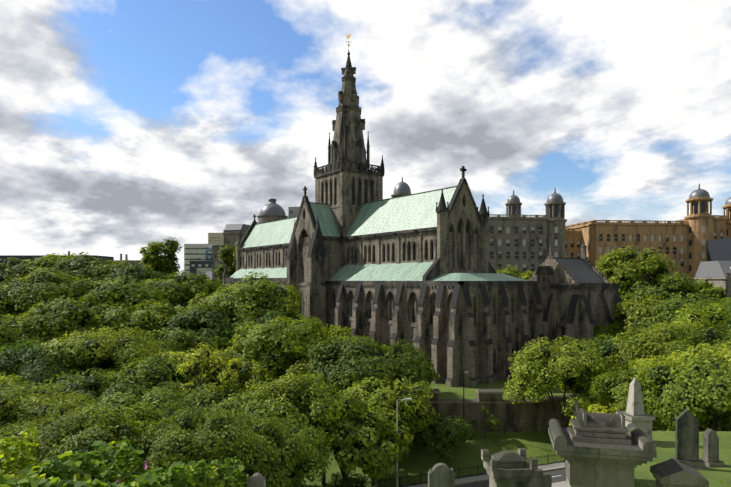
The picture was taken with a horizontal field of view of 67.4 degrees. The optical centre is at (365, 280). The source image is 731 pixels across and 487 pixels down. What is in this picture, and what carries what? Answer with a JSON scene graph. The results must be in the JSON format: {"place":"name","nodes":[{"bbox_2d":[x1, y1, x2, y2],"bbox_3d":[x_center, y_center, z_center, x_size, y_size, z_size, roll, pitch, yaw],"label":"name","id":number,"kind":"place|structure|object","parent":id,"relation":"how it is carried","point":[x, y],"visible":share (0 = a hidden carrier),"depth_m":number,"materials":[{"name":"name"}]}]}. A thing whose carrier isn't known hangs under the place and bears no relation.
{"place":"outdoors","nodes":[
{"label":"outdoors","id":0,"kind":"place"},
{"bbox_2d":[0,0,730,274],"label":"sky","id":1,"kind":"structure","parent":0,"point":[126,125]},
{"bbox_2d":[68,303,730,486],"bbox_3d":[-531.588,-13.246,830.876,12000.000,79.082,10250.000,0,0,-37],"label":"ground","id":2,"kind":"structure","parent":0,"point":[422,459],"depth_m":65.16,"materials":[{"name":"green plant"}]},
{"bbox_2d":[0,257,33,285],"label":"tree","id":3,"kind":"object","parent":2,"relation":"on","point":[10,270],"visible":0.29,"depth_m":172.69,"materials":[{"name":"green plant"}]},
{"bbox_2d":[0,309,78,355],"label":"tree","id":4,"kind":"object","parent":2,"relation":"on","point":[10,328],"visible":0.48,"depth_m":90.98,"materials":[{"name":"green plant"}]},
{"bbox_2d":[0,384,79,438],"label":"tree","id":5,"kind":"object","parent":2,"relation":"on","point":[6,408],"visible":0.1,"depth_m":46.38,"materials":[{"name":"green plant"}]},
{"bbox_2d":[0,373,82,422],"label":"tree","id":6,"kind":"object","parent":2,"relation":"on","point":[50,389],"visible":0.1,"depth_m":54.23,"materials":[{"name":"green plant"}]},
{"bbox_2d":[14,253,83,280],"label":"tree","id":7,"kind":"object","parent":2,"relation":"on","point":[43,262],"visible":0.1,"depth_m":178.54,"materials":[{"name":"green plant"}]},
{"bbox_2d":[0,339,102,390],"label":"tree","id":8,"kind":"object","parent":2,"relation":"on","point":[39,370],"visible":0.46,"depth_m":64.68,"materials":[{"name":"green plant"}]},
{"bbox_2d":[0,267,104,320],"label":"tree","id":9,"kind":"object","parent":2,"relation":"on","point":[22,295],"visible":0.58,"depth_m":107.52,"materials":[{"name":"green plant"}]},
{"bbox_2d":[1,392,111,462],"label":"tree","id":10,"kind":"object","parent":2,"relation":"on","point":[43,410],"visible":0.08,"depth_m":46.53,"materials":[{"name":"green plant"}]},
{"bbox_2d":[0,403,141,463],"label":"tree","id":11,"kind":"object","parent":2,"relation":"on","point":[52,434],"visible":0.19,"depth_m":40.71,"materials":[{"name":"green plant"}]},
{"bbox_2d":[16,295,135,344],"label":"tree","id":12,"kind":"object","parent":2,"relation":"on","point":[83,314],"visible":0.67,"depth_m":96.05,"materials":[{"name":"green plant"}]},
{"bbox_2d":[46,252,121,281],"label":"tree","id":13,"kind":"object","parent":2,"relation":"on","point":[82,266],"visible":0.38,"depth_m":170.83,"materials":[{"name":"green plant"}]},
{"bbox_2d":[12,325,165,390],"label":"tree","id":14,"kind":"object","parent":2,"relation":"on","point":[121,350],"visible":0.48,"depth_m":70.06,"materials":[{"name":"green plant"}]},
{"bbox_2d":[40,367,147,407],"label":"tree","id":15,"kind":"object","parent":2,"relation":"on","point":[84,386],"visible":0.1,"depth_m":56.75,"materials":[{"name":"green plant"}]},
{"bbox_2d":[48,402,161,460],"bbox_3d":[-20.682,16.558,44.260,9.799,13.738,11.961,0,0,-37],"label":"tree","id":16,"kind":"object","parent":2,"relation":"on","point":[140,417],"visible":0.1,"depth_m":43.12,"materials":[{"name":"green plant"}]},
{"bbox_2d":[83,260,133,307],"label":"tree","id":17,"kind":"object","parent":2,"relation":"on","point":[104,272],"visible":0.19,"depth_m":166.29,"materials":[{"name":"green plant"}]},
{"bbox_2d":[39,415,202,475],"bbox_3d":[-17.372,14.647,39.980,11.329,8.868,11.437,0,0,-6],"label":"tree","id":18,"kind":"object","parent":2,"relation":"on","point":[82,441],"visible":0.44,"depth_m":38.06,"materials":[{"name":"green plant"}]},
{"bbox_2d":[69,274,173,311],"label":"tree","id":19,"kind":"object","parent":2,"relation":"on","point":[121,291],"visible":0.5,"depth_m":111.86,"materials":[{"name":"green plant"}]},
{"bbox_2d":[87,334,181,371],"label":"tree","id":20,"kind":"object","parent":2,"relation":"on","point":[161,345],"visible":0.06,"depth_m":82.08,"materials":[{"name":"green plant"}]},
{"bbox_2d":[103,263,174,284],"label":"tree","id":21,"kind":"object","parent":2,"relation":"on","point":[138,272],"visible":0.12,"depth_m":157.42,"materials":[{"name":"green plant"}]},
{"bbox_2d":[94,298,186,340],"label":"tree","id":22,"kind":"object","parent":2,"relation":"on","point":[149,316],"visible":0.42,"depth_m":99.60,"materials":[{"name":"green plant"}]},
{"bbox_2d":[95,354,194,406],"bbox_3d":[-24.470,15.504,60.598,11.878,14.449,12.550,0,0,-14],"label":"tree","id":23,"kind":"object","parent":2,"relation":"on","point":[157,373],"visible":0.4,"depth_m":58.74,"materials":[{"name":"green plant"}]},
{"bbox_2d":[139,241,163,272],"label":"tree","id":24,"kind":"object","parent":2,"relation":"on","point":[152,250],"visible":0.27,"depth_m":215.00,"materials":[{"name":"green plant"}]},
{"bbox_2d":[96,385,221,423],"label":"tree","id":25,"kind":"object","parent":2,"relation":"on","point":[158,398],"visible":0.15,"depth_m":50.25,"materials":[{"name":"green plant"}]},
{"bbox_2d":[148,237,182,277],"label":"tree","id":26,"kind":"object","parent":2,"relation":"on","point":[167,262],"visible":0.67,"depth_m":215.14,"materials":[{"name":"green plant"}]},
{"bbox_2d":[123,270,228,309],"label":"tree","id":27,"kind":"object","parent":2,"relation":"on","point":[182,290],"visible":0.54,"depth_m":127.25,"materials":[{"name":"green plant"}]},
{"bbox_2d":[140,325,231,357],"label":"tree","id":28,"kind":"object","parent":2,"relation":"on","point":[185,339],"visible":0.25,"depth_m":89.55,"materials":[{"name":"green plant"}]},
{"bbox_2d":[131,401,247,474],"bbox_3d":[-15.649,16.926,45.849,12.271,12.836,11.820,0,0,-37],"label":"tree","id":29,"kind":"object","parent":2,"relation":"on","point":[169,414],"visible":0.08,"depth_m":46.68,"materials":[{"name":"green plant"}]},
{"bbox_2d":[141,348,242,401],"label":"tree","id":30,"kind":"object","parent":2,"relation":"on","point":[213,368],"visible":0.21,"depth_m":74.47,"materials":[{"name":"green plant"}]},
{"bbox_2d":[155,304,246,354],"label":"tree","id":31,"kind":"object","parent":2,"relation":"on","point":[212,322],"visible":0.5,"depth_m":96.80,"materials":[{"name":"green plant"}]},
{"bbox_2d":[129,409,285,482],"bbox_3d":[-12.281,14.988,42.216,11.501,10.056,10.582,0,0,35],"label":"tree","id":32,"kind":"object","parent":2,"relation":"on","point":[217,431],"visible":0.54,"depth_m":39.70,"materials":[{"name":"green plant"}]},
{"bbox_2d":[172,342,262,396],"bbox_3d":[-16.066,14.827,60.647,9.362,15.807,8.355,0,0,-6],"label":"tree","id":33,"kind":"object","parent":2,"relation":"on","point":[193,369],"visible":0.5,"depth_m":59.26,"materials":[{"name":"green plant"}]},
{"bbox_2d":[213,242,236,286],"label":"tree","id":34,"kind":"object","parent":2,"relation":"on","point":[227,254],"visible":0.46,"depth_m":208.98,"materials":[{"name":"green plant"}]},
{"bbox_2d":[186,293,264,314],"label":"tree","id":35,"kind":"object","parent":2,"relation":"on","point":[202,300],"visible":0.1,"depth_m":118.75,"materials":[{"name":"green plant"}]},
{"bbox_2d":[180,380,273,420],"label":"tree","id":36,"kind":"object","parent":2,"relation":"on","point":[211,397],"visible":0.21,"depth_m":53.73,"materials":[{"name":"green plant"}]},
{"bbox_2d":[212,346,294,389],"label":"tree","id":37,"kind":"object","parent":2,"relation":"on","point":[271,373],"visible":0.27,"depth_m":78.75,"materials":[{"name":"green plant"}]},
{"bbox_2d":[206,270,304,323],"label":"tree","id":38,"kind":"object","parent":2,"relation":"on","point":[252,298],"visible":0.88,"depth_m":105.11,"materials":[{"name":"green plant"}]},
{"bbox_2d":[247,472,265,486],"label":"gravestone","id":39,"kind":"object","parent":2,"relation":"on","point":[257,479],"visible":0.95,"depth_m":8.72,"materials":[{"name":"grey stone"}]},
{"bbox_2d":[202,409,317,486],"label":"tree","id":40,"kind":"object","parent":2,"relation":"on","point":[265,430],"visible":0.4,"depth_m":41.22,"materials":[{"name":"green plant"}]},
{"bbox_2d":[231,308,305,343],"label":"tree","id":41,"kind":"object","parent":2,"relation":"on","point":[263,318],"visible":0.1,"depth_m":98.55,"materials":[{"name":"green plant"}]},
{"bbox_2d":[229,315,338,371],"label":"tree","id":42,"kind":"object","parent":2,"relation":"on","point":[287,340],"visible":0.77,"depth_m":80.65,"materials":[{"name":"green plant"}]},
{"bbox_2d":[237,392,333,486],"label":"tree","id":43,"kind":"object","parent":2,"relation":"on","point":[300,470],"visible":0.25,"depth_m":47.11,"materials":[{"name":"green plant"}]},
{"bbox_2d":[225,373,365,485],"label":"tree","id":44,"kind":"object","parent":2,"relation":"on","point":[315,399],"visible":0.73,"depth_m":52.97,"materials":[{"name":"green plant"}]},
{"bbox_2d":[279,358,326,389],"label":"tree","id":45,"kind":"object","parent":2,"relation":"on","point":[300,368],"visible":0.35,"depth_m":76.39,"materials":[{"name":"green plant"}]},
{"bbox_2d":[307,324,371,361],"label":"tree","id":46,"kind":"object","parent":2,"relation":"on","point":[343,333],"visible":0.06,"depth_m":89.82,"materials":[{"name":"green plant"}]},
{"bbox_2d":[302,390,382,484],"bbox_3d":[-4.688,17.305,59.248,12.066,10.997,12.708,0,0,-37],"label":"tree","id":47,"kind":"object","parent":2,"relation":"on","point":[323,481],"visible":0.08,"depth_m":58.80,"materials":[{"name":"green plant"}]},
{"bbox_2d":[313,402,400,486],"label":"tree","id":48,"kind":"object","parent":2,"relation":"on","point":[373,462],"visible":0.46,"depth_m":51.55,"materials":[{"name":"green plant"}]},
{"bbox_2d":[0,426,726,486],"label":"plants","id":49,"kind":"object","parent":2,"relation":"on","point":[111,466],"visible":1,"depth_m":6.57,"materials":[{"name":"green plant"}]},
{"bbox_2d":[0,177,730,298],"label":"city buildings","id":50,"kind":"structure","parent":2,"relation":"on","point":[695,244],"depth_m":171.80,"materials":[{"name":"grey stone"}]},
{"bbox_2d":[305,335,434,393],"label":"tree","id":51,"kind":"object","parent":2,"relation":"on","point":[344,364],"visible":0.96,"depth_m":71.41,"materials":[{"name":"green plant"}]},
{"bbox_2d":[338,401,416,485],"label":"tree","id":52,"kind":"object","parent":2,"relation":"on","point":[402,439],"visible":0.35,"depth_m":57.21,"materials":[{"name":"green plant"}]},
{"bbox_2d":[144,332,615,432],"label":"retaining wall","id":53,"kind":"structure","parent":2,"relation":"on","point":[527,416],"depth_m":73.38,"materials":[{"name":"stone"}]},
{"bbox_2d":[222,34,544,387],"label":"cathedral","id":54,"kind":"structure","parent":2,"relation":"on","point":[353,250],"depth_m":108.07,"materials":[{"name":"stone"}]},
{"bbox_2d":[339,374,439,439],"bbox_3d":[2.342,16.710,65.563,11.252,10.761,11.547,0,0,-37],"label":"tree","id":55,"kind":"object","parent":2,"relation":"on","point":[383,393],"visible":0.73,"depth_m":63.54,"materials":[{"name":"green plant"}]},
{"bbox_2d":[392,362,440,388],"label":"tree","id":56,"kind":"object","parent":2,"relation":"on","point":[434,375],"depth_m":80.75,"materials":[{"name":"green plant"}]},
{"bbox_2d":[428,463,454,486],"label":"shouldered headstone","id":57,"kind":"object","parent":2,"relation":"on","point":[441,474],"visible":1,"depth_m":12.62,"materials":[{"name":"stone"}]},
{"bbox_2d":[408,411,477,462],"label":"tree","id":58,"kind":"object","parent":2,"relation":"on","point":[454,431],"visible":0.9,"depth_m":64.62,"materials":[{"name":"green plant"}]},
{"bbox_2d":[333,455,564,486],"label":"iron railings","id":59,"kind":"object","parent":2,"relation":"on","point":[562,460],"visible":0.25,"depth_m":59.84,"materials":[{"name":"black metal"}]},
{"bbox_2d":[470,406,499,438],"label":"tree","id":60,"kind":"object","parent":2,"relation":"on","point":[493,420],"visible":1,"depth_m":71.48,"materials":[{"name":"green plant"}]},
{"bbox_2d":[481,448,537,486],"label":"tomb","id":61,"kind":"object","parent":2,"relation":"on","point":[507,468],"visible":1,"depth_m":15.79,"materials":[{"name":"stone"}]},
{"bbox_2d":[496,265,526,278],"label":"tree","id":62,"kind":"object","parent":2,"relation":"on","point":[511,271],"visible":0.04,"depth_m":135.72,"materials":[{"name":"green plant"}]},
{"bbox_2d":[522,270,533,279],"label":"tree","id":63,"kind":"object","parent":2,"relation":"on","point":[528,275],"visible":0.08,"depth_m":132.52,"materials":[{"name":"green plant"}]},
{"bbox_2d":[529,469,542,486],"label":"headstone","id":64,"kind":"object","parent":2,"relation":"on","point":[537,480],"visible":0.4,"depth_m":16.99,"materials":[{"name":"stone"}]},
{"bbox_2d":[543,473,551,486],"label":"headstone","id":65,"kind":"object","parent":2,"relation":"on","point":[547,479],"visible":0.4,"depth_m":17.54,"materials":[{"name":"stone"}]},
{"bbox_2d":[502,335,614,427],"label":"tree","id":66,"kind":"object","parent":2,"relation":"on","point":[533,377],"visible":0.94,"depth_m":69.87,"materials":[{"name":"green plant"}]},
{"bbox_2d":[528,242,623,374],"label":"chapter house","id":67,"kind":"structure","parent":2,"relation":"on","point":[579,297],"depth_m":100.94,"materials":[{"name":"stone"}]},
{"bbox_2d":[548,401,656,486],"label":"monument","id":68,"kind":"object","parent":2,"relation":"on","point":[592,449],"visible":1,"depth_m":18.89,"materials":[{"name":"stone"}]},
{"bbox_2d":[569,404,656,428],"bbox_3d":[22.305,13.950,49.101,7.648,5.794,6.339,0,0,-37],"label":"bush","id":69,"kind":"object","parent":2,"relation":"on","point":[599,409],"visible":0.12,"depth_m":48.93,"materials":[{"name":"green plant"}]},
{"bbox_2d":[594,321,640,343],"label":"tree","id":70,"kind":"object","parent":2,"relation":"on","point":[613,328],"visible":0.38,"depth_m":96.05,"materials":[{"name":"green plant"}]},
{"bbox_2d":[583,326,670,373],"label":"tree","id":71,"kind":"object","parent":2,"relation":"on","point":[606,348],"visible":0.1,"depth_m":76.62,"materials":[{"name":"green plant"}]},
{"bbox_2d":[616,377,656,444],"bbox_3d":[14.928,7.263,30.341,1.500,3.803,1.500,0,0,-8],"label":"obelisk","id":72,"kind":"object","parent":2,"relation":"on","point":[634,413],"visible":0.67,"depth_m":30.04,"materials":[{"name":"stone"}]},
{"bbox_2d":[595,245,678,301],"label":"tree","id":73,"kind":"object","parent":2,"relation":"on","point":[625,271],"visible":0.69,"depth_m":115.66,"materials":[{"name":"green plant"}]},
{"bbox_2d":[610,294,681,334],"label":"tree","id":74,"kind":"object","parent":2,"relation":"on","point":[636,315],"visible":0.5,"depth_m":92.72,"materials":[{"name":"green plant"}]},
{"bbox_2d":[605,320,698,430],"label":"tree","id":75,"kind":"object","parent":2,"relation":"on","point":[643,345],"visible":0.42,"depth_m":68.71,"materials":[{"name":"green plant"}]},
{"bbox_2d":[589,364,730,431],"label":"tree","id":76,"kind":"object","parent":2,"relation":"on","point":[608,387],"visible":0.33,"depth_m":44.90,"materials":[{"name":"green plant"}]},
{"bbox_2d":[620,272,715,306],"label":"tree","id":77,"kind":"object","parent":2,"relation":"on","point":[683,288],"visible":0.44,"depth_m":107.53,"materials":[{"name":"green plant"}]},
{"bbox_2d":[609,352,730,430],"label":"tree","id":78,"kind":"object","parent":2,"relation":"on","point":[634,367],"visible":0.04,"depth_m":55.70,"materials":[{"name":"green plant"}]},
{"bbox_2d":[620,352,730,430],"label":"tree","id":79,"kind":"object","parent":2,"relation":"on","point":[697,386],"visible":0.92,"depth_m":37.10,"materials":[{"name":"green plant"}]},
{"bbox_2d":[650,459,708,486],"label":"gravestone","id":80,"kind":"object","parent":2,"relation":"on","point":[671,473],"visible":1,"depth_m":18.02,"materials":[{"name":"stone"}]},
{"bbox_2d":[642,297,730,334],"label":"tree","id":81,"kind":"object","parent":2,"relation":"on","point":[669,310],"visible":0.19,"depth_m":86.58,"materials":[{"name":"green plant"}]},
{"bbox_2d":[644,339,730,423],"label":"tree","id":82,"kind":"object","parent":2,"relation":"on","point":[724,354],"visible":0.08,"depth_m":48.41,"materials":[{"name":"green plant"}]},
{"bbox_2d":[670,409,708,469],"bbox_3d":[14.865,7.394,25.340,1.534,2.842,0.684,0,0,10],"label":"gabled headstone","id":83,"kind":"object","parent":2,"relation":"on","point":[686,437],"visible":0.9,"depth_m":25.23,"materials":[{"name":"stone"}]},
{"bbox_2d":[651,303,730,340],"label":"tree","id":84,"kind":"object","parent":2,"relation":"on","point":[717,316],"visible":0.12,"depth_m":74.46,"materials":[{"name":"green plant"}]},
{"bbox_2d":[658,318,730,430],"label":"tree","id":85,"kind":"object","parent":2,"relation":"on","point":[714,336],"visible":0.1,"depth_m":61.72,"materials":[{"name":"green plant"}]},
{"bbox_2d":[693,279,730,305],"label":"tree","id":86,"kind":"object","parent":2,"relation":"on","point":[717,293],"visible":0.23,"depth_m":127.33,"materials":[{"name":"green plant"}]},
{"bbox_2d":[701,428,727,466],"bbox_3d":[16.258,7.921,25.802,1.040,1.848,0.860,0,0,-12],"label":"gravestone","id":87,"kind":"object","parent":2,"relation":"on","point":[710,448],"visible":0.75,"depth_m":25.65,"materials":[{"name":"stone"}]},
{"bbox_2d":[710,295,730,334],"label":"tree","id":88,"kind":"object","parent":2,"relation":"on","point":[728,306],"visible":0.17,"depth_m":81.18,"materials":[{"name":"green plant"}]},
{"bbox_2d":[406,462,565,486],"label":"road","id":89,"kind":"structure","parent":0,"point":[556,471],"depth_m":61.11,"materials":[{"name":"grey asphalt"}]},
{"bbox_2d":[396,371,516,486],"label":"street lamps","id":90,"kind":"object","parent":89,"relation":"on","point":[463,373],"visible":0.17,"depth_m":56.64,"materials":[{"name":"silver metal"}]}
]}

